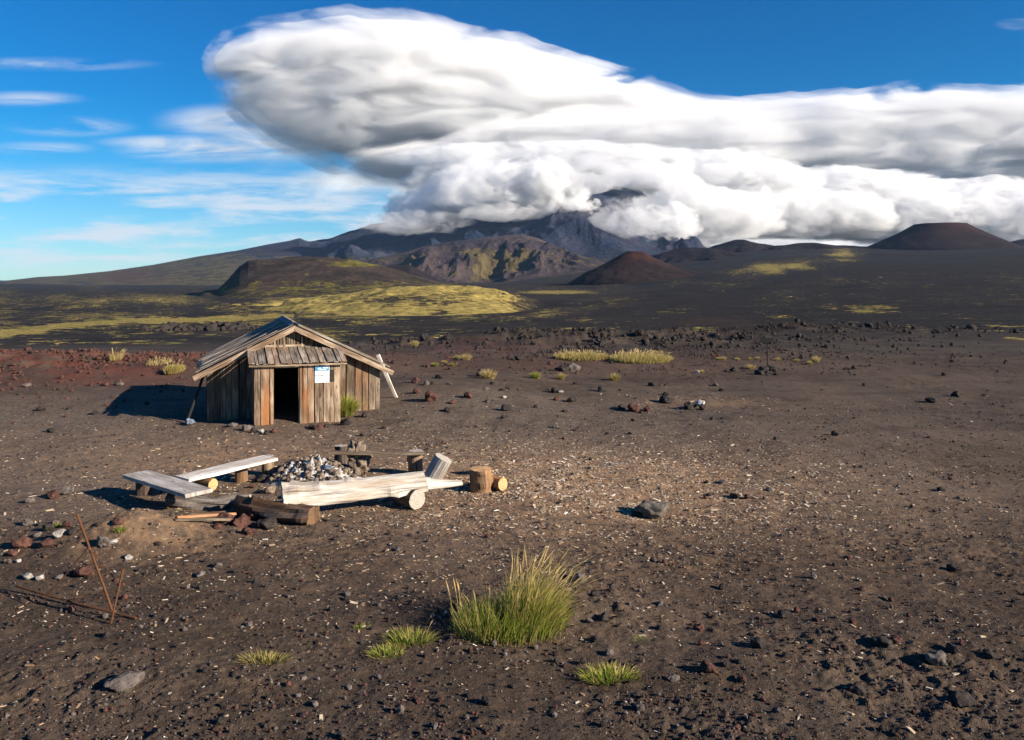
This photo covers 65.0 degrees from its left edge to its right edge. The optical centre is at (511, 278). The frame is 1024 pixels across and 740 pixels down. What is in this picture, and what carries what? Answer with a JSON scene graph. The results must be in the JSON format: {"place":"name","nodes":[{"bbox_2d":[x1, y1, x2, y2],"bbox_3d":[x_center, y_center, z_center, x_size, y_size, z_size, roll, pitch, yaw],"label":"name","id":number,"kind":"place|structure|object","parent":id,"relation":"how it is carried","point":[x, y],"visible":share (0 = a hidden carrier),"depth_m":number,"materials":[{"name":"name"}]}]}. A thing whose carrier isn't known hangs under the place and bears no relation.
{"place":"outdoors","nodes":[
{"label":"outdoors","id":0,"kind":"place"},
{"bbox_2d":[198,256,452,298],"bbox_3d":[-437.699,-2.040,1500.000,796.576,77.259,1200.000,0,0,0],"label":"brown hill","id":1,"kind":"structure","parent":0,"point":[292,277],"depth_m":1312.48,"materials":[{"name":"soil"}]},
{"bbox_2d":[0,167,711,284],"bbox_3d":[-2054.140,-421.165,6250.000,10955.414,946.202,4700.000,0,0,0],"label":"volcano","id":2,"kind":"structure","parent":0,"point":[600,215],"depth_m":5353.20},
{"bbox_2d":[225,285,538,315],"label":"moss hill","id":3,"kind":"structure","parent":0,"point":[438,300],"depth_m":482.68,"materials":[{"name":"plant"}]},
{"bbox_2d":[384,265,449,283],"bbox_3d":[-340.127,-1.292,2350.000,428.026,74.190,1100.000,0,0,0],"label":"black ridge","id":4,"kind":"structure","parent":0,"point":[410,269],"depth_m":2193.55,"materials":[{"name":"stone"}]},
{"bbox_2d":[361,234,605,283],"bbox_3d":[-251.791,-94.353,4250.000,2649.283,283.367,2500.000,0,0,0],"label":"foothills","id":5,"kind":"structure","parent":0,"point":[508,258],"depth_m":3496.73,"materials":[{"name":"stone"}]},
{"bbox_2d":[0,245,1023,739],"bbox_3d":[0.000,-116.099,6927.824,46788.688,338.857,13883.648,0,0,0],"label":"ground","id":6,"kind":"structure","parent":0,"point":[924,293],"depth_m":11.15,"materials":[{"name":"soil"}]},
{"bbox_2d":[7,550,18,555],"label":"rock","id":7,"kind":"object","parent":6,"relation":"on","point":[12,552],"visible":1,"depth_m":9.45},
{"bbox_2d":[11,535,31,548],"bbox_3d":[-5.925,3.206,9.709,0.191,0.175,0.199,0,0,18],"label":"rock","id":8,"kind":"object","parent":6,"relation":"on","point":[23,541],"visible":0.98,"depth_m":9.68,"materials":[{"name":"stone"}]},
{"bbox_2d":[22,517,33,525],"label":"rock","id":9,"kind":"object","parent":6,"relation":"on","point":[27,521],"visible":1,"depth_m":10.66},
{"bbox_2d":[22,573,33,579],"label":"rock","id":10,"kind":"object","parent":6,"relation":"on","point":[26,576],"visible":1,"depth_m":8.71,"materials":[{"name":"stone"}]},
{"bbox_2d":[39,538,53,546],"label":"rock","id":11,"kind":"object","parent":6,"relation":"on","point":[46,542],"visible":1,"depth_m":9.62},
{"bbox_2d":[42,523,54,530],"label":"rock","id":12,"kind":"object","parent":6,"relation":"on","point":[48,526],"visible":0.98,"depth_m":10.26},
{"bbox_2d":[45,489,58,499],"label":"rock","id":13,"kind":"object","parent":6,"relation":"on","point":[53,494],"visible":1,"depth_m":11.88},
{"bbox_2d":[52,529,66,537],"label":"rock","id":14,"kind":"object","parent":6,"relation":"on","point":[59,533],"visible":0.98,"depth_m":9.78,"materials":[{"name":"stone"}]},
{"bbox_2d":[59,485,74,494],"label":"rock","id":15,"kind":"object","parent":6,"relation":"on","point":[65,490],"visible":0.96,"depth_m":12.12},
{"bbox_2d":[61,521,72,527],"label":"rock","id":16,"kind":"object","parent":6,"relation":"on","point":[66,524],"visible":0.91,"depth_m":10.34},
{"bbox_2d":[15,513,136,623],"bbox_3d":[-4.373,2.834,8.035,1.586,1.067,0.283,0,0,22],"label":"rod frame","id":17,"kind":"object","parent":6,"relation":"on","point":[112,609],"visible":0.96,"depth_m":7.91,"materials":[{"name":"metal"}]},
{"bbox_2d":[73,565,94,576],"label":"rock","id":18,"kind":"object","parent":6,"relation":"on","point":[86,571],"visible":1,"depth_m":8.75,"materials":[{"name":"stone"}]},
{"bbox_2d":[95,535,110,547],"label":"rock","id":19,"kind":"object","parent":6,"relation":"on","point":[102,541],"visible":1,"depth_m":9.47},
{"bbox_2d":[107,348,129,360],"bbox_3d":[-14.199,2.682,29.079,0.735,0.526,0.967,0,0,0],"label":"grass patch","id":20,"kind":"object","parent":6,"relation":"on","point":[113,356],"visible":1,"depth_m":28.86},
{"bbox_2d":[113,518,123,524],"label":"rock","id":21,"kind":"object","parent":6,"relation":"on","point":[118,521],"visible":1,"depth_m":9.79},
{"bbox_2d":[111,524,128,532],"bbox_3d":[-4.745,3.028,9.734,0.258,0.084,0.214,0,0,0],"label":"grass tuft","id":22,"kind":"object","parent":6,"relation":"on","point":[119,530],"visible":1,"depth_m":9.71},
{"bbox_2d":[103,670,144,692],"bbox_3d":[-3.114,3.246,6.461,0.308,0.132,0.228,0,0,-28],"label":"rock","id":23,"kind":"object","parent":6,"relation":"on","point":[126,681],"visible":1,"depth_m":6.42,"materials":[{"name":"stone"}]},
{"bbox_2d":[145,357,172,365],"bbox_3d":[-12.200,2.837,27.811,0.713,0.260,1.601,0,0,0],"label":"grass patch","id":24,"kind":"object","parent":6,"relation":"on","point":[150,362],"visible":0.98,"depth_m":27.58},
{"bbox_2d":[122,470,217,497],"bbox_3d":[-4.851,3.168,11.901,1.962,0.487,1.080,0,0,38],"label":"plank bench","id":25,"kind":"object","parent":6,"relation":"on","point":[147,481],"visible":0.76,"depth_m":11.63,"materials":[{"name":"wood"}]},
{"bbox_2d":[162,359,186,373],"bbox_3d":[-11.171,2.904,26.619,0.740,0.439,1.176,0,0,0],"label":"grass patch","id":26,"kind":"object","parent":6,"relation":"on","point":[173,368],"visible":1,"depth_m":26.43,"materials":[{"name":"plant"}]},
{"bbox_2d":[0,348,373,375],"bbox_3d":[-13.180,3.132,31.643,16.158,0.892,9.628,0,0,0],"label":"red rubble","id":27,"kind":"object","parent":6,"relation":"on","point":[98,357],"visible":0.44,"depth_m":29.80,"materials":[{"name":"stone"}]},
{"bbox_2d":[185,377,203,423],"bbox_3d":[-7.335,2.817,18.576,0.070,1.063,0.561,0,0,25],"label":"pole","id":28,"kind":"object","parent":6,"relation":"on","point":[195,398],"visible":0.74,"depth_m":18.57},
{"bbox_2d":[140,321,260,331],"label":"dark rubble","id":29,"kind":"object","parent":6,"relation":"on","point":[211,326],"visible":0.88,"depth_m":183.88,"materials":[{"name":"stone"}]},
{"bbox_2d":[175,518,230,520],"bbox_3d":[-3.960,3.099,10.321,0.732,0.179,0.038,0,0,-43],"label":"stick","id":30,"kind":"object","parent":6,"relation":"on","point":[202,519],"visible":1,"depth_m":10.30,"materials":[{"name":"brown wood"}]},
{"bbox_2d":[176,512,235,517],"bbox_3d":[-4.000,3.114,10.552,0.038,0.232,0.965,0,0,28],"label":"stick","id":31,"kind":"object","parent":6,"relation":"on","point":[201,515],"visible":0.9,"depth_m":10.45,"materials":[{"name":"brown wood"}]},
{"bbox_2d":[165,493,250,509],"bbox_3d":[-4.410,3.231,11.665,1.173,0.294,0.297,0,0,-3],"label":"log","id":32,"kind":"object","parent":6,"relation":"on","point":[199,502],"visible":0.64,"depth_m":11.56,"materials":[{"name":"wood"}]},
{"bbox_2d":[192,511,224,514],"bbox_3d":[-4.176,3.236,11.066,0.462,0.050,0.040,0,0,-3],"label":"stick","id":33,"kind":"object","parent":6,"relation":"on","point":[214,512],"visible":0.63,"depth_m":11.05,"materials":[{"name":"brown wood"}]},
{"bbox_2d":[212,523,221,529],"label":"rock","id":34,"kind":"object","parent":6,"relation":"on","point":[216,526],"visible":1,"depth_m":10.29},
{"bbox_2d":[215,512,234,524],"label":"rock","id":35,"kind":"object","parent":6,"relation":"on","point":[225,515],"visible":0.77,"depth_m":10.63,"materials":[{"name":"stone"}]},
{"bbox_2d":[175,454,277,482],"bbox_3d":[-4.452,3.156,12.766,0.573,0.428,1.877,0,0,35],"label":"plank bench","id":36,"kind":"object","parent":6,"relation":"on","point":[240,468],"visible":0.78,"depth_m":12.72,"materials":[{"name":"grey wood"}]},
{"bbox_2d":[232,513,250,526],"bbox_3d":[-3.584,3.217,10.636,0.233,0.200,0.234,0,0,-23],"label":"rock","id":37,"kind":"object","parent":6,"relation":"on","point":[242,520],"visible":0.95,"depth_m":10.55,"materials":[{"name":"stone"}]},
{"bbox_2d":[242,425,252,430],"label":"rock","id":38,"kind":"object","parent":6,"relation":"on","point":[246,427],"visible":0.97,"depth_m":17.12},
{"bbox_2d":[241,527,255,535],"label":"rock","id":39,"kind":"object","parent":6,"relation":"on","point":[247,531],"visible":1,"depth_m":10.24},
{"bbox_2d":[248,510,258,519],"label":"rock","id":40,"kind":"object","parent":6,"relation":"on","point":[253,516],"visible":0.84,"depth_m":10.96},
{"bbox_2d":[254,474,267,481],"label":"rock","id":41,"kind":"object","parent":6,"relation":"on","point":[261,478],"visible":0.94,"depth_m":13.03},
{"bbox_2d":[0,347,522,417],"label":"red rubble","id":42,"kind":"object","parent":6,"relation":"on","point":[71,351],"visible":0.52,"depth_m":28.45,"materials":[{"name":"stone"}]},
{"bbox_2d":[231,647,293,666],"bbox_3d":[-2.137,3.246,6.901,0.585,0.101,0.346,0,0,0],"label":"grass tuft","id":43,"kind":"object","parent":6,"relation":"on","point":[270,656],"visible":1,"depth_m":6.91,"materials":[{"name":"plant"}]},
{"bbox_2d":[255,516,276,529],"bbox_3d":[-3.248,3.248,10.636,0.293,0.155,0.364,0,0,8],"label":"rock","id":44,"kind":"object","parent":6,"relation":"on","point":[268,523],"visible":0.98,"depth_m":10.53,"materials":[{"name":"stone"}]},
{"bbox_2d":[264,484,275,493],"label":"rock","id":45,"kind":"object","parent":6,"relation":"on","point":[270,489],"visible":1,"depth_m":12.34,"materials":[{"name":"beige stone"}]},
{"bbox_2d":[231,495,320,524],"bbox_3d":[-3.276,3.187,11.002,1.337,0.362,0.365,0,0,25],"label":"log","id":46,"kind":"object","parent":6,"relation":"on","point":[281,511],"visible":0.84,"depth_m":10.84,"materials":[{"name":"wood"}]},
{"bbox_2d":[192,315,393,425],"bbox_3d":[-5.525,2.264,20.228,4.633,2.492,4.565,0,0,-21],"label":"plank hut","id":47,"kind":"object","parent":6,"relation":"on","point":[242,382],"visible":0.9,"depth_m":18.72,"materials":[{"name":"wood"}]},
{"bbox_2d":[315,366,329,382],"bbox_3d":[-4.332,2.200,18.349,0.329,0.374,0.016,0,0,-21],"label":"notice board","id":48,"kind":"object","parent":47,"relation":"attached to","point":[321,374],"visible":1,"depth_m":18.35,"materials":[{"name":"paper"}]},
{"bbox_2d":[264,454,363,485],"bbox_3d":[-3.274,3.135,13.239,2.500,0.496,1.875,0,0,0],"label":"ash heap","id":49,"kind":"object","parent":6,"relation":"on","point":[293,467],"visible":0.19,"depth_m":13.02,"materials":[{"name":"stone"}]},
{"bbox_2d":[270,460,352,481],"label":"charcoal lumps","id":50,"kind":"object","parent":49,"relation":"on","point":[302,469],"visible":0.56,"depth_m":12.94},
{"bbox_2d":[266,455,360,481],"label":"cinder lumps","id":51,"kind":"object","parent":49,"relation":"on","point":[308,467],"visible":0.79,"depth_m":13.02,"materials":[{"name":"beige stone"}]},
{"bbox_2d":[279,460,352,480],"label":"ash lumps","id":52,"kind":"object","parent":49,"relation":"on","point":[301,479],"visible":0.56,"depth_m":12.95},
{"bbox_2d":[312,423,323,430],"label":"rock","id":53,"kind":"object","parent":6,"relation":"on","point":[319,426],"visible":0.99,"depth_m":17.39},
{"bbox_2d":[340,419,350,424],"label":"rock","id":54,"kind":"object","parent":6,"relation":"on","point":[345,421],"visible":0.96,"depth_m":17.99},
{"bbox_2d":[340,394,366,416],"bbox_3d":[-4.003,2.990,19.210,1.092,0.581,1.135,0,0,45],"label":"grass tuft","id":55,"kind":"object","parent":6,"relation":"on","point":[348,408],"visible":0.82,"depth_m":19.08,"materials":[{"name":"plant"}]},
{"bbox_2d":[347,439,371,473],"bbox_3d":[-2.554,3.072,13.388,0.403,0.762,0.360,0,0,0],"label":"root lump","id":56,"kind":"object","parent":6,"relation":"on","point":[360,463],"visible":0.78,"depth_m":13.34,"materials":[{"name":"beige wood"}]},
{"bbox_2d":[280,471,462,508],"bbox_3d":[-1.966,3.093,11.566,2.594,0.482,0.557,0,0,-21],"label":"log bench","id":57,"kind":"object","parent":6,"relation":"on","point":[409,489],"visible":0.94,"depth_m":11.43,"materials":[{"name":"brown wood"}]},
{"bbox_2d":[328,444,423,472],"bbox_3d":[-2.289,3.097,13.664,1.650,0.508,1.006,0,0,0],"label":"plank bench","id":58,"kind":"object","parent":6,"relation":"on","point":[340,452],"visible":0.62,"depth_m":13.28,"materials":[{"name":"wood"}]},
{"bbox_2d":[364,642,408,658],"bbox_3d":[-1.098,3.251,7.038,0.428,0.122,0.352,0,0,-24],"label":"grass tuft","id":59,"kind":"object","parent":6,"relation":"on","point":[389,649],"visible":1,"depth_m":7.04,"materials":[{"name":"plant"}]},
{"bbox_2d":[376,354,397,397],"bbox_3d":[-3.254,2.595,21.008,0.100,1.271,0.739,0,0,39],"label":"timber","id":60,"kind":"object","parent":6,"relation":"on","point":[378,356],"visible":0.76,"depth_m":21.01,"materials":[{"name":"white wood"}]},
{"bbox_2d":[381,616,443,646],"bbox_3d":[-0.910,3.159,7.272,0.640,0.293,0.465,0,0,0],"label":"grass tuft","id":61,"kind":"object","parent":6,"relation":"on","point":[406,637],"visible":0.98,"depth_m":7.27,"materials":[{"name":"plant"}]},
{"bbox_2d":[424,390,437,401],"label":"rock","id":62,"kind":"object","parent":6,"relation":"on","point":[430,396],"visible":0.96,"depth_m":20.46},
{"bbox_2d":[425,453,451,478],"bbox_3d":[-1.208,3.104,13.176,0.437,0.458,0.330,0,0,0],"label":"log","id":63,"kind":"object","parent":6,"relation":"on","point":[438,466],"visible":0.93,"depth_m":13.05,"materials":[{"name":"wood"}]},
{"bbox_2d":[458,354,473,359],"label":"grass tuft","id":64,"kind":"object","parent":6,"relation":"on","point":[465,357],"visible":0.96,"depth_m":32.62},
{"bbox_2d":[470,466,493,492],"bbox_3d":[-0.469,3.170,12.555,0.390,0.403,0.396,0,0,0],"label":"stump","id":65,"kind":"object","parent":6,"relation":"on","point":[481,479],"visible":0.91,"depth_m":12.41,"materials":[{"name":"wood"}]},
{"bbox_2d":[480,696,492,705],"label":"rock","id":66,"kind":"object","parent":6,"relation":"on","point":[485,700],"visible":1,"depth_m":6.20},
{"bbox_2d":[477,369,497,378],"bbox_3d":[-0.782,2.925,24.826,0.922,0.393,0.793,0,0,0],"label":"grass tuft","id":67,"kind":"object","parent":6,"relation":"on","point":[487,375],"visible":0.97,"depth_m":24.77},
{"bbox_2d":[492,475,506,489],"bbox_3d":[-0.288,3.202,12.627,0.202,0.210,0.438,0,0,-44],"label":"log","id":68,"kind":"object","parent":6,"relation":"on","point":[499,483],"visible":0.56,"depth_m":12.47,"materials":[{"name":"wood"}]},
{"bbox_2d":[501,404,511,410],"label":"rock","id":69,"kind":"object","parent":6,"relation":"on","point":[505,407],"visible":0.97,"depth_m":19.61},
{"bbox_2d":[0,386,1023,739],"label":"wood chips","id":70,"kind":"object","parent":6,"relation":"on","point":[558,482],"visible":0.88,"depth_m":11.79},
{"bbox_2d":[444,543,605,647],"bbox_3d":[0.125,2.849,7.439,1.688,0.838,1.070,0,0,0],"label":"grass tuft","id":71,"kind":"object","parent":6,"relation":"on","point":[520,612],"visible":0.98,"depth_m":7.35,"materials":[{"name":"plant"}]},
{"bbox_2d":[529,371,541,378],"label":"grass tuft","id":72,"kind":"object","parent":6,"relation":"on","point":[534,375],"visible":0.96,"depth_m":25.53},
{"bbox_2d":[555,365,569,371],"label":"rock","id":73,"kind":"object","parent":6,"relation":"on","point":[562,368],"visible":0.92,"depth_m":28.45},
{"bbox_2d":[567,363,580,370],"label":"rock","id":74,"kind":"object","parent":6,"relation":"on","point":[574,367],"visible":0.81,"depth_m":28.72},
{"bbox_2d":[553,348,608,360],"bbox_3d":[2.852,3.101,33.196,2.431,0.467,1.827,0,0,0],"label":"grass patch","id":75,"kind":"object","parent":6,"relation":"on","point":[585,355],"visible":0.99,"depth_m":32.82,"materials":[{"name":"plant"}]},
{"bbox_2d":[575,570,587,582],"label":"rock","id":76,"kind":"object","parent":6,"relation":"on","point":[577,576],"visible":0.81,"depth_m":8.66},
{"bbox_2d":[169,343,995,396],"bbox_3d":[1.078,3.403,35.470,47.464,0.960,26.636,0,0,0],"label":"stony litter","id":77,"kind":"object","parent":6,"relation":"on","point":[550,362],"visible":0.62,"depth_m":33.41,"materials":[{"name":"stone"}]},
{"bbox_2d":[149,332,1022,407],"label":"stony litter","id":78,"kind":"object","parent":6,"relation":"on","point":[801,356],"visible":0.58,"depth_m":34.98,"materials":[{"name":"stone"}]},
{"bbox_2d":[173,326,1020,353],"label":"lava rubble","id":79,"kind":"object","parent":6,"relation":"on","point":[645,341],"visible":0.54,"depth_m":47.59,"materials":[{"name":"stone"}]},
{"bbox_2d":[600,611,608,621],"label":"rock","id":80,"kind":"object","parent":6,"relation":"on","point":[604,616],"visible":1,"depth_m":7.52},
{"bbox_2d":[605,649,613,655],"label":"rock","id":81,"kind":"object","parent":6,"relation":"on","point":[609,652],"visible":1,"depth_m":6.96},
{"bbox_2d":[575,660,644,685],"bbox_3d":[0.827,3.243,6.619,0.697,0.158,0.449,0,0,0],"label":"grass tuft","id":82,"kind":"object","parent":6,"relation":"on","point":[601,674],"visible":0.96,"depth_m":6.62,"materials":[{"name":"plant"}]},
{"bbox_2d":[608,373,621,380],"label":"grass tuft","id":83,"kind":"object","parent":6,"relation":"on","point":[615,377],"visible":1,"depth_m":25.96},
{"bbox_2d":[627,403,639,411],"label":"rock","id":84,"kind":"object","parent":6,"relation":"on","point":[632,407],"visible":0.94,"depth_m":20.21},
{"bbox_2d":[609,347,672,363],"bbox_3d":[5.204,3.064,32.397,2.696,0.567,2.786,0,0,0],"label":"grass patch","id":85,"kind":"object","parent":6,"relation":"on","point":[638,357],"visible":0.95,"depth_m":31.81,"materials":[{"name":"plant"}]},
{"bbox_2d":[634,500,668,518],"bbox_3d":[1.963,3.278,11.328,0.478,0.240,0.417,0,0,18],"label":"rock","id":86,"kind":"object","parent":6,"relation":"on","point":[649,509],"visible":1,"depth_m":11.22,"materials":[{"name":"stone"}]},
{"bbox_2d":[659,395,672,403],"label":"rock","id":87,"kind":"object","parent":6,"relation":"on","point":[665,399],"visible":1,"depth_m":21.51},
{"bbox_2d":[666,674,679,681],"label":"rock","id":88,"kind":"object","parent":6,"relation":"on","point":[673,677],"visible":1,"depth_m":6.52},
{"bbox_2d":[684,401,696,409],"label":"rock","id":89,"kind":"object","parent":6,"relation":"on","point":[688,405],"visible":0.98,"depth_m":20.62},
{"bbox_2d":[695,623,703,630],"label":"rock","id":90,"kind":"object","parent":6,"relation":"on","point":[699,626],"visible":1,"depth_m":7.47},
{"bbox_2d":[700,661,717,673],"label":"rock","id":91,"kind":"object","parent":6,"relation":"on","point":[707,667],"visible":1,"depth_m":6.59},
{"bbox_2d":[737,674,746,682],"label":"rock","id":92,"kind":"object","parent":6,"relation":"on","point":[741,678],"visible":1,"depth_m":6.47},
{"bbox_2d":[750,636,765,648],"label":"rock","id":93,"kind":"object","parent":6,"relation":"on","point":[758,642],"visible":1,"depth_m":6.98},
{"bbox_2d":[754,369,764,374],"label":"rock","id":94,"kind":"object","parent":6,"relation":"on","point":[758,372],"visible":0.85,"depth_m":27.34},
{"bbox_2d":[761,338,773,365],"bbox_3d":[9.217,2.772,29.035,0.462,1.232,0.062,0,0,0],"label":"signpost","id":95,"kind":"object","parent":6,"relation":"on","point":[767,340],"visible":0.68,"depth_m":29.00,"materials":[{"name":"wood"}]},
{"bbox_2d":[778,610,791,617],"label":"rock","id":96,"kind":"object","parent":6,"relation":"on","point":[784,614],"visible":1,"depth_m":7.78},
{"bbox_2d":[848,682,866,696],"bbox_3d":[2.731,3.254,6.344,0.149,0.108,0.123,0,0,-11],"label":"rock","id":97,"kind":"object","parent":6,"relation":"on","point":[857,688],"visible":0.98,"depth_m":6.32,"materials":[{"name":"stone"}]},
{"bbox_2d":[699,318,1023,338],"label":"lava rubble","id":98,"kind":"object","parent":6,"relation":"on","point":[954,327],"visible":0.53,"depth_m":71.46,"materials":[{"name":"stone"}]},
{"bbox_2d":[871,636,892,646],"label":"rock","id":99,"kind":"object","parent":6,"relation":"on","point":[879,641],"visible":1,"depth_m":7.07,"materials":[{"name":"stone"}]},
{"bbox_2d":[890,634,902,643],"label":"rock","id":100,"kind":"object","parent":6,"relation":"on","point":[896,639],"visible":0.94,"depth_m":7.10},
{"bbox_2d":[925,397,936,402],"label":"rock","id":101,"kind":"object","parent":6,"relation":"on","point":[931,400],"visible":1,"depth_m":21.33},
{"bbox_2d":[925,650,946,665],"bbox_3d":[3.590,3.225,6.812,0.190,0.126,0.151,0,0,-32],"label":"rock","id":102,"kind":"object","parent":6,"relation":"on","point":[938,657],"visible":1,"depth_m":6.77,"materials":[{"name":"stone"}]},
{"bbox_2d":[944,642,959,653],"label":"rock","id":103,"kind":"object","parent":6,"relation":"on","point":[951,648],"visible":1,"depth_m":6.93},
{"bbox_2d":[946,564,959,571],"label":"rock","id":104,"kind":"object","parent":6,"relation":"on","point":[952,567],"visible":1,"depth_m":9.07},
{"bbox_2d":[948,690,975,706],"bbox_3d":[3.472,3.267,6.230,0.183,0.121,0.185,0,0,-40],"label":"rock","id":105,"kind":"object","parent":6,"relation":"on","point":[962,699],"visible":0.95,"depth_m":6.20,"materials":[{"name":"stone"}]},
{"bbox_2d":[982,648,995,658],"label":"rock","id":106,"kind":"object","parent":6,"relation":"on","point":[989,654],"visible":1,"depth_m":6.85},
{"bbox_2d":[989,672,1000,679],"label":"rock","id":107,"kind":"object","parent":6,"relation":"on","point":[994,675],"visible":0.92,"depth_m":6.58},
{"bbox_2d":[0,0,1023,280],"label":"sky","id":108,"kind":"structure","parent":0,"point":[134,133],"materials":[{"name":"blue"}]},
{"bbox_2d":[566,251,704,284],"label":"cinder cone","id":109,"kind":"object","parent":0,"point":[632,267],"visible":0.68,"depth_m":1621.41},
{"bbox_2d":[650,247,743,262],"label":"cinder cone","id":110,"kind":"object","parent":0,"point":[687,254],"visible":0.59,"depth_m":2876.86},
{"bbox_2d":[710,240,773,252],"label":"cinder cone","id":111,"kind":"object","parent":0,"point":[732,246],"visible":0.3,"depth_m":3504.77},
{"bbox_2d":[762,243,864,249],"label":"cinder cone","id":112,"kind":"object","parent":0,"point":[806,246],"visible":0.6,"depth_m":3191.30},
{"bbox_2d":[865,222,1022,249],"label":"cinder cone","id":113,"kind":"object","parent":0,"point":[943,236],"visible":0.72,"depth_m":2847.02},
{"bbox_2d":[1011,239,1023,244],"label":"cinder cone","id":114,"kind":"object","parent":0,"point":[1019,242],"visible":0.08,"depth_m":3554.66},
{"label":"rock","id":115,"kind":"object","parent":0,"visible":0},
{"bbox_2d":[695,399,704,406],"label":"rock","id":116,"kind":"object","parent":115,"relation":"on","point":[699,402],"visible":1,"depth_m":20.62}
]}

